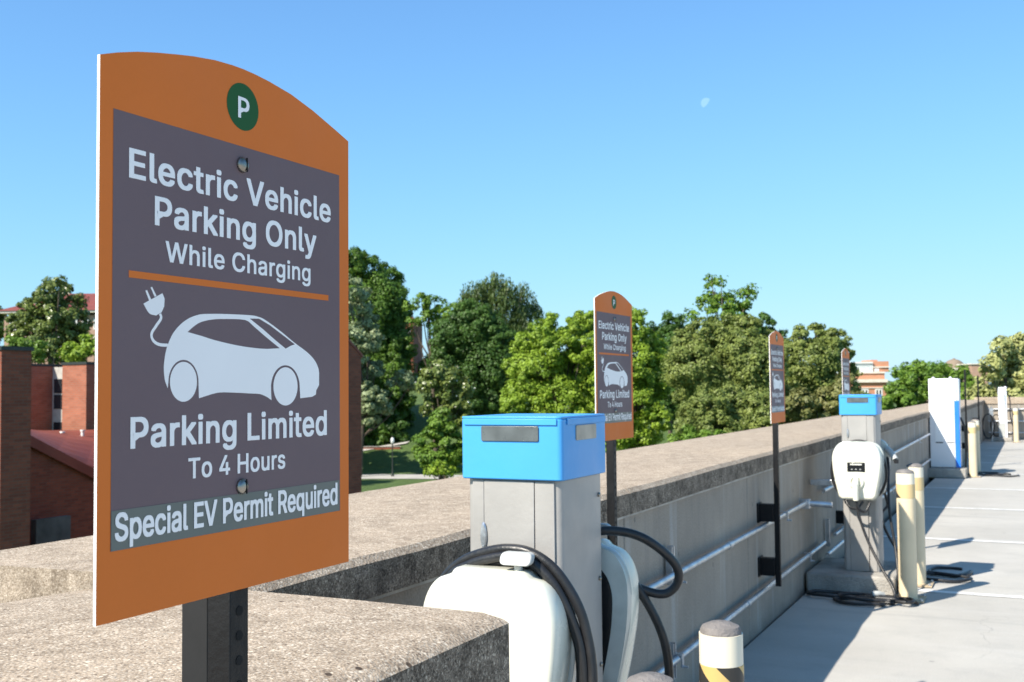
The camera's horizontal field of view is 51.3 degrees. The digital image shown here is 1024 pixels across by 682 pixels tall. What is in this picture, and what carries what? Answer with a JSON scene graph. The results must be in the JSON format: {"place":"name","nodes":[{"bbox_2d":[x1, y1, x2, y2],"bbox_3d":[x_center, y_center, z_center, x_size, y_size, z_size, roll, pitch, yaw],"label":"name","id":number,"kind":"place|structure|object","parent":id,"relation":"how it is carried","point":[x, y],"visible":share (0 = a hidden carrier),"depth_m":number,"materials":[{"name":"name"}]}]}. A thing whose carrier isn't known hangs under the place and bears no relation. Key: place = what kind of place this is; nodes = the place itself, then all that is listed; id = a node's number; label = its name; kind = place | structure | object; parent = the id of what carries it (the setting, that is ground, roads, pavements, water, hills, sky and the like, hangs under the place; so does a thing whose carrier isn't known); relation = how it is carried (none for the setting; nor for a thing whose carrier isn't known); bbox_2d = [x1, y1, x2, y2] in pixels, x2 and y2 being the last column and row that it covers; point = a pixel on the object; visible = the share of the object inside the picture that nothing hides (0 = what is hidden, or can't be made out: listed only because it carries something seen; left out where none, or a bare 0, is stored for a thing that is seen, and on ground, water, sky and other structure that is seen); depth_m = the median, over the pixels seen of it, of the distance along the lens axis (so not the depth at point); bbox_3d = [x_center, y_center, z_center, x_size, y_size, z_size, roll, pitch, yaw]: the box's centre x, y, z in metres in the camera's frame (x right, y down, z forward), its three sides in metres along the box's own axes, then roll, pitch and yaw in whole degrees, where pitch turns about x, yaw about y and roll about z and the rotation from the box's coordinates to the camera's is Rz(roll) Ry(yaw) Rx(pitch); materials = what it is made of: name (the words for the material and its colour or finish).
{"place":"outdoors","nodes":[
{"label":"outdoors","id":0,"kind":"place"},
{"bbox_2d":[31,515,70,544],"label":"wall","id":1,"kind":"structure","parent":0,"point":[50,529],"depth_m":35.39,"materials":[{"name":"concrete"}]},
{"bbox_2d":[31,362,94,429],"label":"brick building","id":2,"kind":"structure","parent":0,"point":[62,395],"depth_m":47.36,"materials":[{"name":"red brick"}]},
{"bbox_2d":[0,0,1023,383],"label":"sky","id":3,"kind":"structure","parent":0,"point":[858,163],"materials":[{"name":"blue"}]},
{"bbox_2d":[362,356,1023,491],"bbox_3d":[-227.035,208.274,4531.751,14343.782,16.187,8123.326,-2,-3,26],"label":"grass ground","id":4,"kind":"structure","parent":0,"point":[380,461],"depth_m":110.02,"materials":[{"name":"green plant"}]},
{"bbox_2d":[0,306,6,340],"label":"oak tree","id":5,"kind":"object","parent":4,"relation":"on","point":[1,326],"visible":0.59,"depth_m":117.76,"materials":[{"name":"green plant"}]},
{"bbox_2d":[0,346,33,549],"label":"brick tower","id":6,"kind":"structure","parent":4,"relation":"on","point":[15,409],"depth_m":31.32,"materials":[{"name":"red brick"}]},
{"bbox_2d":[3,335,49,363],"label":"shrub","id":7,"kind":"object","parent":4,"relation":"on","point":[39,356],"visible":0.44,"depth_m":59.95,"materials":[{"name":"green plant"}]},
{"bbox_2d":[0,293,95,363],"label":"hip roof hall","id":8,"kind":"structure","parent":4,"relation":"on","point":[90,303],"depth_m":109.97,"materials":[{"name":"red brick"}]},
{"bbox_2d":[3,275,94,363],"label":"magnolia tree","id":9,"kind":"object","parent":4,"relation":"on","point":[56,326],"visible":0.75,"depth_m":71.25,"materials":[{"name":"green plant"}]},
{"bbox_2d":[30,429,93,544],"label":"brick wing","id":10,"kind":"structure","parent":4,"relation":"on","point":[62,473],"depth_m":37.36,"materials":[{"name":"red brick"}]},
{"bbox_2d":[55,332,94,361],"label":"shrub","id":11,"kind":"object","parent":4,"relation":"on","point":[71,351],"visible":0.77,"depth_m":60.49,"materials":[{"name":"green plant"}]},
{"bbox_2d":[349,339,362,493],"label":"brick gable","id":12,"kind":"structure","parent":4,"relation":"on","point":[355,477],"depth_m":41.50,"materials":[{"name":"brown brick"}]},
{"bbox_2d":[364,421,393,445],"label":"woodland tree","id":13,"kind":"object","parent":4,"relation":"on","point":[376,436],"visible":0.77,"depth_m":115.12,"materials":[{"name":"green plant"}]},
{"bbox_2d":[363,446,400,449],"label":"retaining wall","id":14,"kind":"structure","parent":4,"relation":"on","point":[379,447],"depth_m":113.41,"materials":[{"name":"red brick"}]},
{"bbox_2d":[348,273,417,476],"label":"silver maple tree","id":15,"kind":"object","parent":4,"relation":"on","point":[362,338],"visible":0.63,"depth_m":99.65,"materials":[{"name":"green plant"}]},
{"bbox_2d":[348,246,422,429],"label":"maple tree","id":16,"kind":"object","parent":4,"relation":"on","point":[396,352],"visible":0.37,"depth_m":119.84,"materials":[{"name":"green plant"}]},
{"bbox_2d":[363,441,408,450],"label":"footpath","id":17,"kind":"structure","parent":4,"relation":"on","point":[390,445],"depth_m":114.73,"materials":[{"name":"concrete"}]},
{"bbox_2d":[384,409,411,441],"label":"woodland tree","id":18,"kind":"object","parent":4,"relation":"on","point":[398,428],"visible":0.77,"depth_m":116.25,"materials":[{"name":"green plant"}]},
{"bbox_2d":[362,474,462,478],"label":"footpath","id":19,"kind":"structure","parent":4,"relation":"on","point":[395,476],"depth_m":99.42,"materials":[{"name":"concrete"}]},
{"bbox_2d":[390,436,393,475],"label":"lamp post","id":20,"kind":"object","parent":19,"relation":"on","point":[392,442],"visible":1,"depth_m":100.00,"materials":[{"name":"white metal"}]},
{"bbox_2d":[406,317,423,376],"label":"brick hall","id":21,"kind":"structure","parent":4,"relation":"on","point":[419,357],"depth_m":156.26,"materials":[{"name":"red brick"}]},
{"bbox_2d":[418,355,428,373],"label":"woodland tree","id":22,"kind":"object","parent":4,"relation":"on","point":[422,365],"visible":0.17,"depth_m":157.35,"materials":[{"name":"green plant"}]},
{"bbox_2d":[402,292,458,451],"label":"ash tree","id":23,"kind":"object","parent":4,"relation":"on","point":[429,314],"visible":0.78,"depth_m":111.66,"materials":[{"name":"green plant"}]},
{"bbox_2d":[411,407,462,478],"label":"hornbeam tree","id":24,"kind":"object","parent":4,"relation":"on","point":[439,428],"visible":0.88,"depth_m":81.49,"materials":[{"name":"green plant"}]},
{"bbox_2d":[422,458,457,479],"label":"shrub","id":25,"kind":"object","parent":4,"relation":"on","point":[439,469],"visible":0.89,"depth_m":71.95,"materials":[{"name":"green plant"}]},
{"bbox_2d":[414,359,474,478],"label":"magnolia tree","id":26,"kind":"object","parent":4,"relation":"on","point":[437,380],"visible":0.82,"depth_m":90.43,"materials":[{"name":"green plant"}]},
{"bbox_2d":[426,298,516,415],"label":"linden tree","id":27,"kind":"object","parent":4,"relation":"on","point":[470,341],"visible":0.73,"depth_m":107.90,"materials":[{"name":"green plant"}]},
{"bbox_2d":[454,271,544,361],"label":"cypress tree","id":28,"kind":"object","parent":4,"relation":"on","point":[504,299],"visible":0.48,"depth_m":130.17,"materials":[{"name":"green plant"}]},
{"bbox_2d":[499,310,594,413],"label":"tulip tree","id":29,"kind":"object","parent":4,"relation":"on","point":[549,387],"visible":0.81,"depth_m":73.19,"materials":[{"name":"green plant"}]},
{"bbox_2d":[571,316,593,355],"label":"oak tree","id":30,"kind":"object","parent":4,"relation":"on","point":[586,331],"visible":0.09,"depth_m":104.64,"materials":[{"name":"green plant"}]},
{"bbox_2d":[587,306,672,452],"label":"tulip tree","id":31,"kind":"object","parent":4,"relation":"on","point":[646,364],"visible":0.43,"depth_m":70.20,"materials":[{"name":"green plant"}]},
{"bbox_2d":[637,309,691,441],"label":"oak tree","id":32,"kind":"object","parent":4,"relation":"on","point":[667,329],"visible":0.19,"depth_m":101.19,"materials":[{"name":"green plant"}]},
{"bbox_2d":[661,392,697,428],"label":"woodland tree","id":33,"kind":"object","parent":4,"relation":"on","point":[673,421],"depth_m":119.93,"materials":[{"name":"green plant"}]},
{"bbox_2d":[667,424,726,442],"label":"broad shrub","id":34,"kind":"object","parent":4,"relation":"on","point":[689,432],"visible":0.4,"depth_m":50.17,"materials":[{"name":"green plant"}]},
{"bbox_2d":[683,273,761,376],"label":"walnut tree","id":35,"kind":"object","parent":4,"relation":"on","point":[727,302],"visible":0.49,"depth_m":85.22,"materials":[{"name":"green plant"}]},
{"bbox_2d":[657,313,789,434],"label":"olive green tree","id":36,"kind":"object","parent":4,"relation":"on","point":[714,351],"visible":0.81,"depth_m":61.02,"materials":[{"name":"green plant"}]},
{"bbox_2d":[674,381,786,436],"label":"broad shrub","id":37,"kind":"object","parent":4,"relation":"on","point":[711,414],"visible":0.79,"depth_m":54.30,"materials":[{"name":"green plant"}]},
{"bbox_2d":[757,311,801,425],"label":"oak tree","id":38,"kind":"object","parent":4,"relation":"on","point":[772,322],"visible":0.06,"depth_m":94.65,"materials":[{"name":"green plant"}]},
{"bbox_2d":[783,322,862,423],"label":"olive green tree","id":39,"kind":"object","parent":4,"relation":"on","point":[823,348],"visible":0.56,"depth_m":64.97,"materials":[{"name":"green plant"}]},
{"bbox_2d":[785,371,864,423],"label":"broad shrub","id":40,"kind":"object","parent":4,"relation":"on","point":[797,410],"visible":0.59,"depth_m":53.57,"materials":[{"name":"green plant"}]},
{"bbox_2d":[837,360,888,395],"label":"orange brick building","id":41,"kind":"structure","parent":4,"relation":"on","point":[872,380],"depth_m":175.82,"materials":[{"name":"beige brick"}]},
{"bbox_2d":[875,389,882,395],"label":"window","id":42,"kind":"structure","parent":41,"relation":"in","point":[877,391],"depth_m":174.87,"materials":[{"name":"white glass"}]},
{"bbox_2d":[881,364,975,409],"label":"elm tree","id":43,"kind":"object","parent":4,"relation":"on","point":[913,383],"visible":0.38,"depth_m":110.85,"materials":[{"name":"green plant"}]},
{"bbox_2d":[888,359,971,400],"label":"elm tree","id":44,"kind":"object","parent":4,"relation":"on","point":[900,371],"visible":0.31,"depth_m":163.64,"materials":[{"name":"green plant"}]},
{"bbox_2d":[943,358,963,376],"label":"domed hall","id":45,"kind":"structure","parent":4,"relation":"on","point":[953,361],"depth_m":298.19,"materials":[{"name":"beige stone"}]},
{"bbox_2d":[956,363,987,396],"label":"pale block","id":46,"kind":"structure","parent":4,"relation":"on","point":[973,368],"depth_m":259.95,"materials":[{"name":"beige brick"}]},
{"bbox_2d":[962,331,1023,399],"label":"sycamore tree","id":47,"kind":"object","parent":4,"relation":"on","point":[1004,362],"visible":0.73,"depth_m":71.39,"materials":[{"name":"green plant"}]},
{"bbox_2d":[743,439,1023,681],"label":"parking deck","id":48,"kind":"structure","parent":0,"point":[941,637],"depth_m":7.09,"materials":[{"name":"concrete"}]},
{"bbox_2d":[0,589,509,681],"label":"parapet block","id":49,"kind":"structure","parent":48,"relation":"on","point":[60,637],"depth_m":1.88,"materials":[{"name":"concrete"}]},
{"bbox_2d":[93,52,348,681],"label":"parking sign","id":50,"kind":"object","parent":49,"relation":"on","point":[221,458],"visible":1,"depth_m":1.16,"materials":[{"name":"orange plastic"}]},
{"bbox_2d":[0,410,932,681],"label":"parapet wall","id":51,"kind":"structure","parent":48,"relation":"on","point":[692,500],"depth_m":5.38,"materials":[{"name":"grey concrete"}]},
{"bbox_2d":[594,291,633,545],"bbox_3d":[0.353,0.615,4.208,0.142,1.620,0.410,-2,-3,26],"label":"parking sign","id":52,"kind":"object","parent":51,"relation":"attached to","point":[613,358],"visible":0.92,"depth_m":4.18,"materials":[{"name":"metal"}]},
{"bbox_2d":[666,545,674,584],"bbox_3d":[0.751,1.063,5.057,0.030,0.180,0.040,-2,-3,26],"label":"strut channel","id":53,"kind":"object","parent":51,"relation":"attached to","point":[669,568],"visible":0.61,"depth_m":5.04,"materials":[{"name":"metal"}]},
{"bbox_2d":[669,642,676,679],"bbox_3d":[0.755,1.510,5.036,0.030,0.165,0.040,-2,-3,26],"label":"strut channel","id":54,"kind":"object","parent":51,"relation":"attached to","point":[673,647],"visible":0.47,"depth_m":5.04,"materials":[{"name":"metal"}]},
{"bbox_2d":[655,541,826,673],"bbox_3d":[1.221,1.541,5.921,0.077,0.079,6.000,-2,-3,26],"label":"conduit","id":55,"kind":"object","parent":54,"relation":"attached to","point":[687,650],"visible":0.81,"depth_m":6.24,"materials":[{"name":"metal"}]},
{"bbox_2d":[647,501,807,588],"bbox_3d":[1.053,1.134,5.602,0.077,0.076,5.250,-2,-3,26],"label":"conduit","id":56,"kind":"object","parent":51,"relation":"attached to","point":[666,579],"visible":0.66,"depth_m":5.77,"materials":[{"name":"metal"}]},
{"bbox_2d":[757,331,784,586],"bbox_3d":[1.641,0.747,6.808,0.142,1.620,0.410,-2,-3,26],"label":"parking sign","id":57,"kind":"object","parent":51,"relation":"attached to","point":[768,512],"visible":1,"depth_m":6.77,"materials":[{"name":"metal"}]},
{"bbox_2d":[799,498,832,508],"bbox_3d":[2.275,1.221,7.984,0.242,0.070,0.076,-2,-3,26],"label":"pipe","id":58,"kind":"object","parent":51,"relation":"attached to","point":[819,504],"visible":0.89,"depth_m":7.97,"materials":[{"name":"metal"}]},
{"bbox_2d":[810,479,835,485],"bbox_3d":[2.489,1.103,8.303,0.320,0.044,0.040,-2,-3,26],"label":"support bar","id":59,"kind":"object","parent":51,"relation":"attached to","point":[824,482],"visible":0.52,"depth_m":8.32,"materials":[{"name":"metal"}]},
{"bbox_2d":[825,519,829,545],"bbox_3d":[2.636,1.599,8.903,0.030,0.220,0.040,-2,-3,26],"label":"strut channel","id":60,"kind":"object","parent":51,"relation":"attached to","point":[827,526],"visible":1,"depth_m":8.89,"materials":[{"name":"metal"}]},
{"bbox_2d":[826,540,843,556],"bbox_3d":[2.668,1.706,8.799,0.033,0.035,0.750,-2,-3,26],"label":"conduit","id":61,"kind":"object","parent":51,"relation":"attached to","point":[834,548],"visible":0.98,"depth_m":8.72,"materials":[{"name":"metal"}]},
{"bbox_2d":[836,348,849,523],"bbox_3d":[2.922,0.876,9.494,0.142,1.620,0.410,-2,-3,26],"label":"parking sign","id":62,"kind":"object","parent":51,"relation":"attached to","point":[845,364],"visible":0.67,"depth_m":9.45,"materials":[{"name":"metal"}]},
{"bbox_2d":[821,433,929,492],"bbox_3d":[4.717,1.386,13.129,0.077,0.092,10.000,-2,-3,26],"label":"conduit","id":63,"kind":"object","parent":51,"relation":"attached to","point":[825,489],"visible":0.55,"depth_m":13.94,"materials":[{"name":"metal"}]},
{"bbox_2d":[833,459,930,535],"bbox_3d":[4.830,1.811,13.335,0.077,0.092,9.500,-2,-3,26],"label":"conduit","id":64,"kind":"object","parent":51,"relation":"attached to","point":[838,531],"visible":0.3,"depth_m":11.93,"materials":[{"name":"metal"}]},
{"bbox_2d":[423,413,682,681],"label":"charging station","id":65,"kind":"object","parent":48,"relation":"on","point":[546,571],"visible":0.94,"depth_m":2.59,"materials":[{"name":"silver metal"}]},
{"bbox_2d":[484,480,534,548],"bbox_3d":[-0.003,0.928,2.585,0.137,1.171,0.014,-2,-3,26],"label":"door panel","id":66,"kind":"structure","parent":65,"relation":"in","point":[509,506],"depth_m":2.61,"materials":[{"name":"silver metal"}]},
{"bbox_2d":[626,672,673,681],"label":"bollard","id":67,"kind":"object","parent":48,"relation":"on","point":[649,677],"visible":1,"depth_m":2.27,"materials":[{"name":"concrete"}]},
{"bbox_2d":[699,620,743,681],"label":"bollard","id":68,"kind":"object","parent":48,"relation":"on","point":[720,650],"visible":1,"depth_m":2.74,"materials":[{"name":"beige paint"}]},
{"bbox_2d":[806,557,896,594],"bbox_3d":[2.679,1.825,8.264,0.640,0.150,0.790,-2,-3,26],"label":"concrete pad","id":69,"kind":"object","parent":48,"relation":"on","point":[827,573],"visible":0.55,"depth_m":7.97,"materials":[{"name":"grey concrete"}]},
{"bbox_2d":[830,394,898,597],"bbox_3d":[2.720,1.149,8.116,0.540,1.481,0.947,-2,-3,26],"label":"charging station","id":70,"kind":"object","parent":69,"relation":"on","point":[863,453],"visible":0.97,"depth_m":8.05,"materials":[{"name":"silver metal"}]},
{"bbox_2d":[848,415,869,570],"bbox_3d":[2.627,1.151,8.085,0.137,1.171,0.014,-2,-3,26],"label":"door panel","id":71,"kind":"structure","parent":70,"relation":"in","point":[857,428],"depth_m":8.08,"materials":[{"name":"silver metal"}]},
{"bbox_2d":[806,589,918,606],"bbox_3d":[2.498,1.849,7.660,0.794,0.056,0.374,-2,-3,26],"label":"charging cable","id":72,"kind":"object","parent":48,"relation":"on","point":[879,600],"visible":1,"depth_m":7.61,"materials":[{"name":"black rubber"}]},
{"bbox_2d":[871,591,884,595],"bbox_3d":[2.639,1.828,7.690,0.098,0.055,0.051,0,-3,-9],"label":"cable plug","id":73,"kind":"object","parent":72,"relation":"on","point":[875,593],"visible":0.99,"depth_m":7.67,"materials":[{"name":"grey plastic"}]},
{"bbox_2d":[896,469,926,602],"bbox_3d":[2.867,1.403,7.747,0.229,0.943,0.229,-2,-3,26],"label":"bollard","id":74,"kind":"object","parent":48,"relation":"on","point":[906,532],"visible":0.86,"depth_m":7.70,"materials":[{"name":"beige paint"}]},
{"bbox_2d":[906,463,934,587],"bbox_3d":[3.151,1.426,8.320,0.229,0.943,0.229,-2,-3,26],"label":"bollard","id":75,"kind":"object","parent":48,"relation":"on","point":[917,468],"visible":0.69,"depth_m":8.26,"materials":[{"name":"metal"}]},
{"bbox_2d":[892,400,984,478],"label":"parapet wall","id":76,"kind":"structure","parent":48,"relation":"on","point":[972,409],"depth_m":23.66,"materials":[{"name":"grey concrete"}]},
{"bbox_2d":[961,369,967,451],"bbox_3d":[8.405,1.300,19.899,0.146,1.540,0.110,-2,-3,26],"label":"sign post","id":77,"kind":"object","parent":76,"relation":"attached to","point":[963,444],"visible":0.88,"depth_m":19.86,"materials":[{"name":"black metal"}]},
{"bbox_2d":[973,376,979,424],"bbox_3d":[10.605,1.522,24.383,0.146,1.460,0.110,-2,-3,26],"label":"sign post","id":78,"kind":"object","parent":76,"relation":"attached to","point":[978,399],"visible":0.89,"depth_m":24.36,"materials":[{"name":"black metal"}]},
{"bbox_2d":[929,465,968,478],"bbox_3d":[7.465,2.229,18.267,0.640,0.155,1.100,-2,-3,26],"label":"concrete pad","id":79,"kind":"object","parent":48,"relation":"on","point":[962,472],"visible":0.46,"depth_m":17.78,"materials":[{"name":"grey concrete"}]},
{"bbox_2d":[928,377,968,475],"bbox_3d":[7.449,1.453,18.155,0.607,1.684,0.470,-2,-3,26],"label":"fast charger","id":80,"kind":"object","parent":79,"relation":"on","point":[945,419],"visible":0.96,"depth_m":17.99,"materials":[{"name":"white paint"}]},
{"bbox_2d":[929,379,955,466],"bbox_3d":[7.261,1.386,18.001,0.390,1.470,0.015,-2,-3,26],"label":"front door","id":81,"kind":"structure","parent":80,"relation":"in","point":[941,392],"depth_m":18.00,"materials":[{"name":"white paint"}]},
{"bbox_2d":[926,566,972,582],"bbox_3d":[3.520,1.889,8.638,0.545,0.044,0.724,-5,-5,60],"label":"charging cable","id":82,"kind":"object","parent":48,"relation":"on","point":[965,575],"visible":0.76,"depth_m":8.60,"materials":[{"name":"black rubber"}]},
{"bbox_2d":[883,536,1023,542],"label":"parking line","id":83,"kind":"object","parent":48,"relation":"on","point":[969,540],"visible":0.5,"depth_m":10.61,"materials":[{"name":"white paint"}]},
{"bbox_2d":[926,487,1008,489],"bbox_3d":[9.470,2.117,14.632,7.101,0.001,0.090,-2,-3,26],"label":"parking line","id":84,"kind":"object","parent":48,"relation":"on","point":[969,488],"visible":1,"depth_m":15.93,"materials":[{"name":"white paint"}]},
{"bbox_2d":[918,589,1023,597],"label":"parking line","id":85,"kind":"object","parent":48,"relation":"on","point":[968,593],"depth_m":7.91,"materials":[{"name":"white paint"}]},
{"bbox_2d":[967,421,980,476],"bbox_3d":[7.761,1.818,17.969,0.229,0.943,0.229,-2,-3,26],"label":"bollard","id":86,"kind":"object","parent":48,"relation":"on","point":[972,445],"visible":0.92,"depth_m":17.92,"materials":[{"name":"metal"}]},
{"bbox_2d":[924,506,1023,510],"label":"parking line","id":87,"kind":"object","parent":48,"relation":"on","point":[973,508],"depth_m":13.35,"materials":[{"name":"white paint"}]},
{"bbox_2d":[972,419,983,471],"bbox_3d":[8.267,1.860,19.001,0.229,0.943,0.229,-2,-3,26],"label":"bollard","id":88,"kind":"object","parent":48,"relation":"on","point":[978,444],"visible":0.6,"depth_m":18.94,"materials":[{"name":"metal"}]},
{"bbox_2d":[989,407,992,440],"bbox_3d":[13.108,2.269,29.149,0.100,0.952,0.080,-2,-3,26],"label":"cable stand","id":89,"kind":"object","parent":48,"relation":"on","point":[991,410],"visible":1,"depth_m":29.12,"materials":[{"name":"metal"}]},
{"bbox_2d":[982,414,994,438],"bbox_3d":[12.992,2.322,29.093,0.352,0.686,0.145,-2,-3,26],"label":"hanging cable","id":90,"kind":"object","parent":89,"relation":"hanging from","point":[993,425],"visible":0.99,"depth_m":29.08,"materials":[{"name":"black rubber"}]},
{"bbox_2d":[974,397,1023,439],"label":"end parapet","id":91,"kind":"structure","parent":48,"relation":"on","point":[992,402],"depth_m":30.16,"materials":[{"name":"grey concrete"}]},
{"bbox_2d":[988,408,1023,409],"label":"conduit","id":92,"kind":"object","parent":91,"relation":"attached to","point":[1008,408],"visible":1,"depth_m":30.00,"materials":[{"name":"metal"}]},
{"bbox_2d":[978,472,1019,476],"bbox_3d":[8.268,2.281,18.264,0.562,0.038,0.910,0,-3,-6],"label":"charging cable","id":93,"kind":"object","parent":48,"relation":"on","point":[996,474],"visible":0.94,"depth_m":18.22,"materials":[{"name":"black rubber"}]},
{"bbox_2d":[993,436,1012,441],"bbox_3d":[13.523,2.695,29.373,0.480,0.110,0.800,-2,-3,26],"label":"concrete pad","id":94,"kind":"object","parent":48,"relation":"on","point":[1005,439],"visible":0.94,"depth_m":29.03,"materials":[{"name":"grey concrete"}]},
{"bbox_2d":[998,386,1012,436],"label":"charging column","id":95,"kind":"structure","parent":94,"relation":"on","point":[1002,409],"depth_m":29.28,"materials":[{"name":"white metal"}]},
{"bbox_2d":[990,414,998,436],"bbox_3d":[13.420,2.339,29.551,0.322,0.626,0.145,-2,-3,26],"label":"hanging cable","id":96,"kind":"object","parent":95,"relation":"hanging from","point":[991,425],"visible":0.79,"depth_m":29.55,"materials":[{"name":"black rubber"}]},
{"bbox_2d":[1012,407,1020,441],"bbox_3d":[13.517,2.244,28.613,0.229,0.943,0.229,-2,-3,26],"label":"bollard","id":97,"kind":"object","parent":48,"relation":"on","point":[1015,425],"visible":1,"depth_m":28.56,"materials":[{"name":"metal"}]}
]}

